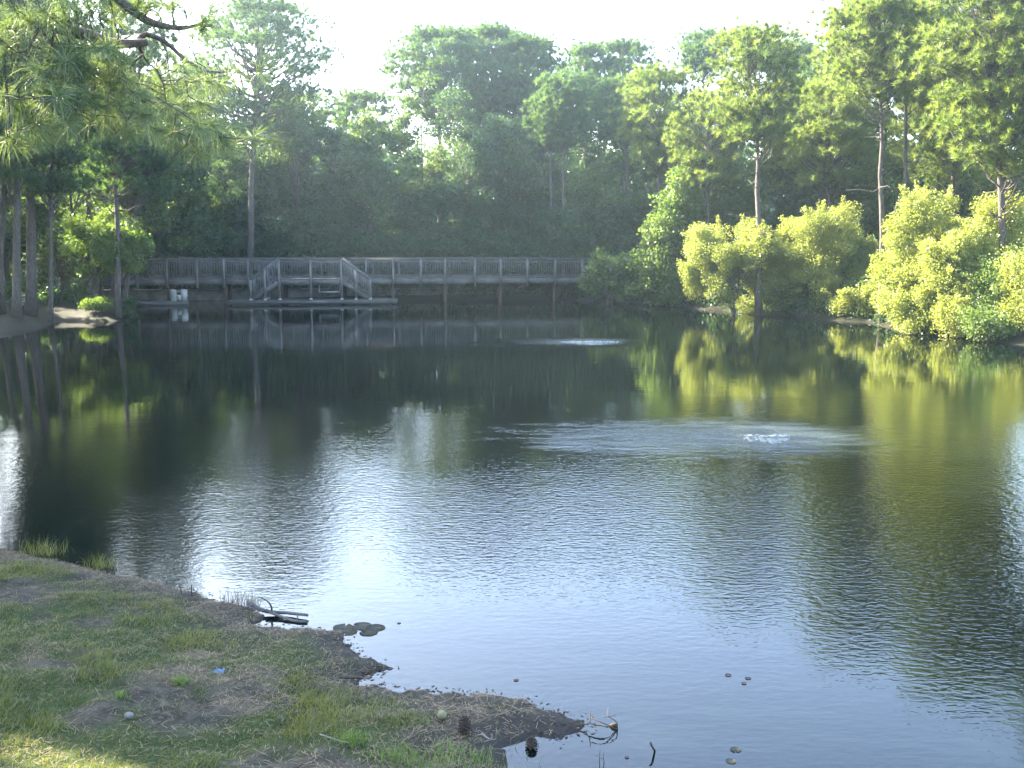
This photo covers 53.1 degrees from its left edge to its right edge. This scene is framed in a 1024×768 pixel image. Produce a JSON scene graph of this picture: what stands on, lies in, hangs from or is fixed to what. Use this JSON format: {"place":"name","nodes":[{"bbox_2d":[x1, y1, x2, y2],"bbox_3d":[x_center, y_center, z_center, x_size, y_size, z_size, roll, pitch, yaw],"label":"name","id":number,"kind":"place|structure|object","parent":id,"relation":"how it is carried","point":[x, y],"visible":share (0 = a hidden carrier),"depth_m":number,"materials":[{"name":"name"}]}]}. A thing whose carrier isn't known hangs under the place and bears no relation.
{"place":"outdoors","nodes":[
{"label":"outdoors","id":0,"kind":"place"},
{"bbox_2d":[0,300,1023,767],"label":"pond water","id":1,"kind":"structure","parent":0,"point":[640,524],"depth_m":13.62,"materials":[{"name":"blue liquid"}]},
{"bbox_2d":[238,597,308,622],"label":"fallen branch","id":2,"kind":"object","parent":1,"relation":"on","point":[249,603],"visible":1,"depth_m":9.40,"materials":[{"name":"grey wood"}]},
{"bbox_2d":[226,298,397,305],"bbox_3d":[-11.247,-4.245,58.335,9.418,1.153,2.440,-1,8,-6],"label":"dock","id":3,"kind":"object","parent":1,"relation":"on","point":[353,301],"visible":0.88,"depth_m":57.22,"materials":[{"name":"grey wood"}]},
{"bbox_2d":[0,284,1023,767],"bbox_3d":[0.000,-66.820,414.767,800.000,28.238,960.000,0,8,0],"label":"ground","id":4,"kind":"structure","parent":0,"point":[68,310],"depth_m":7.49,"materials":[{"name":"soil"}]},
{"bbox_2d":[0,164,47,280],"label":"broadleaf tree","id":5,"kind":"object","parent":4,"relation":"on","point":[23,247],"visible":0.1,"depth_m":53.86,"materials":[{"name":"green plant"}]},
{"bbox_2d":[0,0,62,312],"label":"pine tree","id":6,"kind":"object","parent":4,"relation":"on","point":[4,192],"visible":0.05,"depth_m":42.92,"materials":[{"name":"green plant"}]},
{"bbox_2d":[0,176,65,296],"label":"broadleaf tree","id":7,"kind":"object","parent":4,"relation":"on","point":[40,222],"visible":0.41,"depth_m":49.60,"materials":[{"name":"green plant"}]},
{"bbox_2d":[0,0,95,318],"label":"pine tree","id":8,"kind":"object","parent":4,"relation":"on","point":[14,171],"visible":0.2,"depth_m":41.57,"materials":[{"name":"green plant"}]},
{"bbox_2d":[0,0,102,316],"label":"pine tree","id":9,"kind":"object","parent":4,"relation":"on","point":[31,305],"visible":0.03,"depth_m":44.03,"materials":[{"name":"green plant"}]},
{"bbox_2d":[0,54,109,322],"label":"pine tree","id":10,"kind":"object","parent":4,"relation":"on","point":[60,182],"visible":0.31,"depth_m":43.01,"materials":[{"name":"green plant"}]},
{"bbox_2d":[21,218,94,301],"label":"tree","id":11,"kind":"object","parent":4,"relation":"on","point":[44,272],"visible":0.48,"depth_m":48.77,"materials":[{"name":"green plant"}]},
{"bbox_2d":[10,134,126,299],"bbox_3d":[-22.072,-8.682,51.397,5.610,9.121,3.363,-3,8,-20],"label":"broadleaf tree","id":12,"kind":"object","parent":4,"relation":"on","point":[71,206],"visible":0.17,"depth_m":50.86,"materials":[{"name":"green plant"}]},
{"bbox_2d":[50,56,110,297],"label":"pine tree","id":13,"kind":"object","parent":4,"relation":"on","point":[89,280],"visible":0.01,"depth_m":51.24,"materials":[{"name":"green plant"}]},
{"bbox_2d":[77,296,114,312],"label":"shore bush","id":14,"kind":"object","parent":4,"relation":"on","point":[100,303],"visible":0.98,"depth_m":45.98,"materials":[{"name":"green plant"}]},
{"bbox_2d":[56,205,155,301],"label":"tree","id":15,"kind":"object","parent":4,"relation":"on","point":[133,242],"visible":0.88,"depth_m":46.13,"materials":[{"name":"green plant"}]},
{"bbox_2d":[110,295,138,318],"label":"shore bush","id":16,"kind":"object","parent":4,"relation":"on","point":[129,306],"visible":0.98,"depth_m":46.16,"materials":[{"name":"green plant"}]},
{"bbox_2d":[81,127,172,300],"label":"broadleaf tree","id":17,"kind":"object","parent":4,"relation":"on","point":[156,217],"visible":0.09,"depth_m":53.33,"materials":[{"name":"green plant"}]},
{"bbox_2d":[54,0,206,317],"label":"pine tree","id":18,"kind":"object","parent":4,"relation":"on","point":[152,49],"visible":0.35,"depth_m":44.47,"materials":[{"name":"green plant"}]},
{"bbox_2d":[104,197,180,288],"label":"broadleaf tree","id":19,"kind":"object","parent":4,"relation":"on","point":[158,238],"visible":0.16,"depth_m":57.67,"materials":[{"name":"green plant"}]},
{"bbox_2d":[0,0,289,177],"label":"pine tree","id":20,"kind":"object","parent":4,"relation":"on","point":[70,65],"visible":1,"depth_m":9.88,"materials":[{"name":"green plant"}]},
{"bbox_2d":[80,69,217,298],"bbox_3d":[-17.123,-8.928,47.881,6.669,11.406,5.988,-4,9,-28],"label":"pine tree","id":21,"kind":"object","parent":4,"relation":"on","point":[159,163],"visible":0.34,"depth_m":47.23,"materials":[{"name":"green plant"}]},
{"bbox_2d":[114,117,212,297],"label":"broadleaf tree","id":22,"kind":"object","parent":4,"relation":"on","point":[186,205],"visible":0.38,"depth_m":56.58,"materials":[{"name":"green plant"}]},
{"bbox_2d":[145,174,242,288],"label":"broadleaf tree","id":23,"kind":"object","parent":4,"relation":"on","point":[198,253],"visible":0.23,"depth_m":60.63,"materials":[{"name":"green plant"}]},
{"bbox_2d":[169,59,251,290],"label":"pine tree","id":24,"kind":"object","parent":4,"relation":"on","point":[214,188],"visible":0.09,"depth_m":60.21,"materials":[{"name":"green plant"}]},
{"bbox_2d":[200,115,255,212],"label":"broadleaf tree","id":25,"kind":"object","parent":4,"relation":"on","point":[218,171],"visible":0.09,"depth_m":65.06,"materials":[{"name":"green plant"}]},
{"bbox_2d":[200,167,271,255],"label":"broadleaf tree","id":26,"kind":"object","parent":4,"relation":"on","point":[210,210],"visible":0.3,"depth_m":62.38,"materials":[{"name":"green plant"}]},
{"bbox_2d":[214,151,293,286],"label":"broadleaf tree","id":27,"kind":"object","parent":4,"relation":"on","point":[263,174],"visible":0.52,"depth_m":62.42,"materials":[{"name":"green plant"}]},
{"bbox_2d":[175,0,346,288],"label":"pine tree","id":28,"kind":"object","parent":4,"relation":"on","point":[262,15],"visible":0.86,"depth_m":58.93,"materials":[{"name":"green plant"}]},
{"bbox_2d":[0,550,549,767],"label":"grass","id":29,"kind":"structure","parent":4,"relation":"on","point":[303,696],"depth_m":7.39,"materials":[{"name":"green plant"}]},
{"bbox_2d":[0,547,555,767],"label":"pine straw","id":30,"kind":"object","parent":4,"relation":"on","point":[199,670],"visible":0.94,"depth_m":7.65,"materials":[{"name":"plant"}]},
{"bbox_2d":[249,96,339,270],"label":"broadleaf tree","id":31,"kind":"object","parent":4,"relation":"on","point":[298,176],"visible":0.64,"depth_m":62.70,"materials":[{"name":"green plant"}]},
{"bbox_2d":[0,548,596,747],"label":"shore litter","id":32,"kind":"object","parent":4,"relation":"on","point":[373,673],"visible":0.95,"depth_m":8.07,"materials":[{"name":"brown plant"}]},
{"bbox_2d":[263,183,338,288],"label":"broadleaf tree","id":33,"kind":"object","parent":4,"relation":"on","point":[316,224],"visible":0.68,"depth_m":62.43,"materials":[{"name":"green plant"}]},
{"bbox_2d":[258,78,346,213],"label":"tree","id":34,"kind":"object","parent":4,"relation":"on","point":[323,118],"visible":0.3,"depth_m":64.27,"materials":[{"name":"green plant"}]},
{"bbox_2d":[45,287,567,300],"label":"seawall","id":35,"kind":"object","parent":4,"relation":"on","point":[161,294],"visible":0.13,"depth_m":61.41,"materials":[{"name":"concrete"}]},
{"bbox_2d":[12,257,613,302],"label":"boardwalk","id":36,"kind":"structure","parent":4,"relation":"on","point":[282,281],"depth_m":59.20,"materials":[{"name":"grey wood"}]},
{"bbox_2d":[306,112,386,230],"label":"broadleaf tree","id":37,"kind":"object","parent":4,"relation":"on","point":[333,150],"visible":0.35,"depth_m":63.40,"materials":[{"name":"green plant"}]},
{"bbox_2d":[322,181,400,266],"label":"broadleaf tree","id":38,"kind":"object","parent":4,"relation":"on","point":[348,217],"visible":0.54,"depth_m":62.87,"materials":[{"name":"green plant"}]},
{"bbox_2d":[321,83,410,224],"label":"pine tree","id":39,"kind":"object","parent":4,"relation":"on","point":[354,101],"visible":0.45,"depth_m":69.13,"materials":[{"name":"green plant"}]},
{"bbox_2d":[330,105,404,273],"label":"broadleaf tree","id":40,"kind":"object","parent":4,"relation":"on","point":[371,169],"visible":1,"depth_m":61.56,"materials":[{"name":"green plant"}]},
{"bbox_2d":[380,71,458,219],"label":"broadleaf tree","id":41,"kind":"object","parent":4,"relation":"on","point":[399,139],"visible":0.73,"depth_m":62.83,"materials":[{"name":"green plant"}]},
{"bbox_2d":[386,179,463,269],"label":"broadleaf tree","id":42,"kind":"object","parent":4,"relation":"on","point":[431,204],"visible":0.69,"depth_m":62.63,"materials":[{"name":"green plant"}]},
{"bbox_2d":[313,724,542,767],"bbox_3d":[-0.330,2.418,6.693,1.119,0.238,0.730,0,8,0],"label":"fresh grass","id":43,"kind":"structure","parent":4,"relation":"on","point":[471,758],"depth_m":6.68,"materials":[{"name":"green plant"}]},
{"bbox_2d":[375,18,505,223],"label":"pine tree","id":44,"kind":"object","parent":4,"relation":"on","point":[444,41],"visible":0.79,"depth_m":66.15,"materials":[{"name":"green plant"}]},
{"bbox_2d":[414,79,508,202],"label":"broadleaf tree","id":45,"kind":"object","parent":4,"relation":"on","point":[459,145],"visible":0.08,"depth_m":73.41,"materials":[{"name":"green plant"}]},
{"bbox_2d":[417,83,517,286],"bbox_3d":[-2.368,-11.834,62.785,6.050,12.511,5.288,-4,9,-28],"label":"broadleaf tree","id":46,"kind":"object","parent":4,"relation":"on","point":[483,143],"visible":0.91,"depth_m":61.61,"materials":[{"name":"green plant"}]},
{"bbox_2d":[441,14,539,122],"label":"pine tree","id":47,"kind":"object","parent":4,"relation":"on","point":[487,32],"visible":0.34,"depth_m":68.50,"materials":[{"name":"green plant"}]},
{"bbox_2d":[448,185,538,270],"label":"broadleaf tree","id":48,"kind":"object","parent":4,"relation":"on","point":[499,216],"visible":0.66,"depth_m":63.02,"materials":[{"name":"green plant"}]},
{"bbox_2d":[454,85,540,187],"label":"broadleaf tree","id":49,"kind":"object","parent":4,"relation":"on","point":[479,120],"visible":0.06,"depth_m":69.36,"materials":[{"name":"green plant"}]},
{"bbox_2d":[0,120,1021,246],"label":"woods","id":50,"kind":"object","parent":4,"relation":"on","point":[635,187],"visible":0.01,"depth_m":83.32,"materials":[{"name":"green plant"}]},
{"bbox_2d":[5,220,1019,335],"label":"undergrowth","id":51,"kind":"object","parent":4,"relation":"on","point":[260,248],"visible":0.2,"depth_m":62.02,"materials":[{"name":"green plant"}]},
{"bbox_2d":[489,116,552,286],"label":"broadleaf tree","id":52,"kind":"object","parent":4,"relation":"on","point":[523,181],"visible":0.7,"depth_m":62.41,"materials":[{"name":"green plant"}]},
{"bbox_2d":[481,28,573,155],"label":"pine tree","id":53,"kind":"object","parent":4,"relation":"on","point":[533,47],"visible":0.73,"depth_m":67.45,"materials":[{"name":"green plant"}]},
{"bbox_2d":[511,188,571,263],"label":"broadleaf tree","id":54,"kind":"object","parent":4,"relation":"on","point":[533,229],"visible":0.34,"depth_m":63.21,"materials":[{"name":"green plant"}]},
{"bbox_2d":[504,66,579,190],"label":"broadleaf tree","id":55,"kind":"object","parent":4,"relation":"on","point":[543,159],"visible":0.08,"depth_m":71.33,"materials":[{"name":"green plant"}]},
{"bbox_2d":[515,87,581,296],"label":"pine tree","id":56,"kind":"object","parent":4,"relation":"on","point":[541,115],"visible":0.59,"depth_m":60.43,"materials":[{"name":"green plant"}]},
{"bbox_2d":[526,65,605,298],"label":"pine tree","id":57,"kind":"object","parent":4,"relation":"on","point":[564,82],"visible":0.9,"depth_m":60.19,"materials":[{"name":"green plant"}]},
{"bbox_2d":[531,205,608,296],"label":"broadleaf tree","id":58,"kind":"object","parent":4,"relation":"on","point":[570,235],"visible":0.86,"depth_m":61.06,"materials":[{"name":"green plant"}]},
{"bbox_2d":[554,34,619,168],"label":"pine tree","id":59,"kind":"object","parent":4,"relation":"on","point":[584,53],"visible":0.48,"depth_m":70.56,"materials":[{"name":"green plant"}]},
{"bbox_2d":[566,72,625,192],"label":"broadleaf tree","id":60,"kind":"object","parent":4,"relation":"on","point":[595,146],"visible":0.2,"depth_m":72.53,"materials":[{"name":"green plant"}]},
{"bbox_2d":[560,156,640,256],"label":"broadleaf tree","id":61,"kind":"object","parent":4,"relation":"on","point":[589,201],"visible":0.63,"depth_m":62.22,"materials":[{"name":"green plant"}]},
{"bbox_2d":[576,246,637,304],"bbox_3d":[5.456,-5.707,57.246,3.774,4.000,3.191,0,8,0],"label":"shore bush","id":62,"kind":"object","parent":4,"relation":"on","point":[616,278],"visible":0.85,"depth_m":56.67,"materials":[{"name":"green plant"}]},
{"bbox_2d":[573,34,663,212],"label":"pine tree","id":63,"kind":"object","parent":4,"relation":"on","point":[634,50],"visible":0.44,"depth_m":71.42,"materials":[{"name":"green plant"}]},
{"bbox_2d":[584,192,654,265],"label":"broadleaf tree","id":64,"kind":"object","parent":4,"relation":"on","point":[637,206],"visible":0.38,"depth_m":61.68,"materials":[{"name":"green plant"}]},
{"bbox_2d":[583,68,663,205],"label":"pine tree","id":65,"kind":"object","parent":4,"relation":"on","point":[607,88],"visible":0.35,"depth_m":65.71,"materials":[{"name":"green plant"}]},
{"bbox_2d":[607,105,679,214],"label":"broadleaf tree","id":66,"kind":"object","parent":4,"relation":"on","point":[633,170],"visible":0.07,"depth_m":69.87,"materials":[{"name":"green plant"}]},
{"bbox_2d":[626,259,665,304],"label":"shore bush","id":67,"kind":"object","parent":4,"relation":"on","point":[639,296],"visible":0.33,"depth_m":56.32,"materials":[{"name":"green plant"}]},
{"bbox_2d":[605,62,708,280],"bbox_3d":[8.540,-11.697,59.031,6.136,13.258,5.886,-4,9,-26],"label":"pine tree","id":68,"kind":"object","parent":4,"relation":"on","point":[647,82],"visible":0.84,"depth_m":57.62,"materials":[{"name":"green plant"}]},
{"bbox_2d":[622,163,713,305],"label":"broadleaf tree","id":69,"kind":"object","parent":4,"relation":"on","point":[677,211],"visible":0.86,"depth_m":54.97,"materials":[{"name":"green plant"}]},
{"bbox_2d":[656,257,686,306],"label":"shore bush","id":70,"kind":"object","parent":4,"relation":"on","point":[673,295],"visible":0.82,"depth_m":55.13,"materials":[{"name":"green plant"}]},
{"bbox_2d":[629,107,730,197],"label":"pine tree","id":71,"kind":"object","parent":4,"relation":"on","point":[665,166],"visible":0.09,"depth_m":59.91,"materials":[{"name":"green plant"}]},
{"bbox_2d":[665,24,737,216],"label":"pine tree","id":72,"kind":"object","parent":4,"relation":"on","point":[697,49],"visible":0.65,"depth_m":66.86,"materials":[{"name":"green plant"}]},
{"bbox_2d":[658,86,768,301],"bbox_3d":[10.810,-10.076,54.360,5.830,11.549,4.758,5,9,34],"label":"pine tree","id":73,"kind":"object","parent":4,"relation":"on","point":[707,177],"visible":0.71,"depth_m":53.72,"materials":[{"name":"green plant"}]},
{"bbox_2d":[687,178,772,284],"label":"broadleaf tree","id":74,"kind":"object","parent":4,"relation":"on","point":[743,204],"visible":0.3,"depth_m":55.58,"materials":[{"name":"green plant"}]},
{"bbox_2d":[676,214,791,314],"bbox_3d":[10.614,-5.539,48.967,5.640,5.226,4.012,0,8,0],"label":"shore bush","id":75,"kind":"object","parent":4,"relation":"on","point":[713,263],"visible":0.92,"depth_m":48.48,"materials":[{"name":"green plant"}]},
{"bbox_2d":[694,13,814,315],"bbox_3d":[11.176,-9.959,47.734,5.694,13.874,5.991,0,8,0],"label":"pine tree","id":76,"kind":"object","parent":4,"relation":"on","point":[767,103],"visible":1,"depth_m":46.54,"materials":[{"name":"green plant"}]},
{"bbox_2d":[736,124,803,207],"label":"broadleaf tree","id":77,"kind":"object","parent":4,"relation":"on","point":[762,172],"visible":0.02,"depth_m":59.15,"materials":[{"name":"green plant"}]},
{"bbox_2d":[748,215,809,300],"bbox_3d":[12.960,-5.853,49.312,3.524,4.531,3.353,7,10,40],"label":"shore bush","id":78,"kind":"object","parent":4,"relation":"on","point":[782,237],"visible":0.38,"depth_m":48.53,"materials":[{"name":"green plant"}]},
{"bbox_2d":[738,75,832,212],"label":"pine tree","id":79,"kind":"object","parent":4,"relation":"on","point":[784,160],"visible":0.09,"depth_m":55.58,"materials":[{"name":"green plant"}]},
{"bbox_2d":[763,36,826,80],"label":"pine tree","id":80,"kind":"object","parent":4,"relation":"on","point":[806,44],"visible":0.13,"depth_m":64.55,"materials":[{"name":"green plant"}]},
{"bbox_2d":[768,281,825,310],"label":"shore bush","id":81,"kind":"object","parent":4,"relation":"on","point":[792,303],"visible":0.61,"depth_m":48.34,"materials":[{"name":"green plant"}]},
{"bbox_2d":[765,158,861,258],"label":"broadleaf tree","id":82,"kind":"object","parent":4,"relation":"on","point":[795,200],"visible":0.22,"depth_m":54.65,"materials":[{"name":"green plant"}]},
{"bbox_2d":[769,195,875,309],"bbox_3d":[14.821,-6.123,48.071,5.855,5.477,4.672,0,8,0],"label":"shore bush","id":83,"kind":"object","parent":4,"relation":"on","point":[829,235],"visible":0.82,"depth_m":46.96,"materials":[{"name":"green plant"}]},
{"bbox_2d":[775,74,897,293],"bbox_3d":[16.171,-10.080,52.067,6.726,11.337,6.756,0,8,0],"label":"pine tree","id":84,"kind":"object","parent":4,"relation":"on","point":[831,130],"visible":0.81,"depth_m":50.96,"materials":[{"name":"green plant"}]},
{"bbox_2d":[820,279,877,317],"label":"shore bush","id":85,"kind":"object","parent":4,"relation":"on","point":[862,295],"visible":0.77,"depth_m":45.14,"materials":[{"name":"green plant"}]},
{"bbox_2d":[796,26,903,193],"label":"pine tree","id":86,"kind":"object","parent":4,"relation":"on","point":[892,115],"visible":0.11,"depth_m":53.59,"materials":[{"name":"green plant"}]},
{"bbox_2d":[839,234,877,287],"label":"shore bush","id":87,"kind":"object","parent":4,"relation":"on","point":[850,260],"visible":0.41,"depth_m":46.57,"materials":[{"name":"green plant"}]},
{"bbox_2d":[847,231,887,287],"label":"shore bush","id":88,"kind":"object","parent":4,"relation":"on","point":[871,252],"visible":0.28,"depth_m":46.50,"materials":[{"name":"green plant"}]},
{"bbox_2d":[833,160,904,256],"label":"broadleaf tree","id":89,"kind":"object","parent":4,"relation":"on","point":[869,202],"visible":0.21,"depth_m":51.54,"materials":[{"name":"green plant"}]},
{"bbox_2d":[797,0,960,323],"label":"pine tree","id":90,"kind":"object","parent":4,"relation":"on","point":[864,19],"visible":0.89,"depth_m":41.17,"materials":[{"name":"green plant"}]},
{"bbox_2d":[829,0,966,249],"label":"pine tree","id":91,"kind":"object","parent":4,"relation":"on","point":[923,81],"visible":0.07,"depth_m":45.14,"materials":[{"name":"green plant"}]},
{"bbox_2d":[875,63,936,251],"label":"pine tree","id":92,"kind":"object","parent":4,"relation":"on","point":[899,163],"visible":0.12,"depth_m":55.55,"materials":[{"name":"green plant"}]},
{"bbox_2d":[880,278,951,334],"bbox_3d":[15.567,-3.085,38.786,2.961,2.868,2.389,0,8,0],"label":"shore bush","id":93,"kind":"object","parent":4,"relation":"on","point":[913,309],"visible":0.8,"depth_m":38.51,"materials":[{"name":"green plant"}]},
{"bbox_2d":[862,63,996,219],"bbox_3d":[19.791,-9.369,46.297,5.526,11.533,6.301,-4,9,-27],"label":"pine tree","id":94,"kind":"object","parent":4,"relation":"on","point":[952,171],"visible":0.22,"depth_m":46.02,"materials":[{"name":"green plant"}]},
{"bbox_2d":[865,179,1023,321],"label":"shore bush","id":95,"kind":"object","parent":4,"relation":"on","point":[948,245],"visible":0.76,"depth_m":38.69,"materials":[{"name":"green plant"}]},
{"bbox_2d":[910,156,980,249],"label":"broadleaf tree","id":96,"kind":"object","parent":4,"relation":"on","point":[965,197],"visible":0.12,"depth_m":50.06,"materials":[{"name":"green plant"}]},
{"bbox_2d":[926,273,981,337],"bbox_3d":[16.405,-2.808,37.272,2.287,2.542,2.615,-6,10,-38],"label":"shore bush","id":97,"kind":"object","parent":4,"relation":"on","point":[946,309],"visible":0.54,"depth_m":36.99,"materials":[{"name":"green plant"}]},
{"bbox_2d":[892,0,1023,254],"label":"pine tree","id":98,"kind":"object","parent":4,"relation":"on","point":[984,92],"visible":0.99,"depth_m":36.90,"materials":[{"name":"green plant"}]},
{"bbox_2d":[953,302,1020,341],"bbox_3d":[16.920,-2.208,36.007,2.887,1.510,1.953,-5,10,-35],"label":"shore bush","id":99,"kind":"object","parent":4,"relation":"on","point":[988,324],"visible":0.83,"depth_m":35.58,"materials":[{"name":"green plant"}]},
{"bbox_2d":[959,245,1017,313],"bbox_3d":[17.184,-3.358,36.505,2.351,3.152,1.991,-2,8,-17],"label":"shore bush","id":100,"kind":"object","parent":4,"relation":"on","point":[991,273],"visible":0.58,"depth_m":36.41,"materials":[{"name":"green plant"}]},
{"bbox_2d":[962,161,1023,225],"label":"broadleaf tree","id":101,"kind":"object","parent":4,"relation":"on","point":[988,187],"visible":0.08,"depth_m":48.02,"materials":[{"name":"green plant"}]},
{"bbox_2d":[988,239,1023,334],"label":"shore bush","id":102,"kind":"object","parent":4,"relation":"on","point":[1012,280],"visible":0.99,"depth_m":35.25,"materials":[{"name":"green plant"}]},
{"bbox_2d":[72,0,1013,200],"label":"sky","id":103,"kind":"structure","parent":0,"point":[363,28],"materials":[{"name":"white"}]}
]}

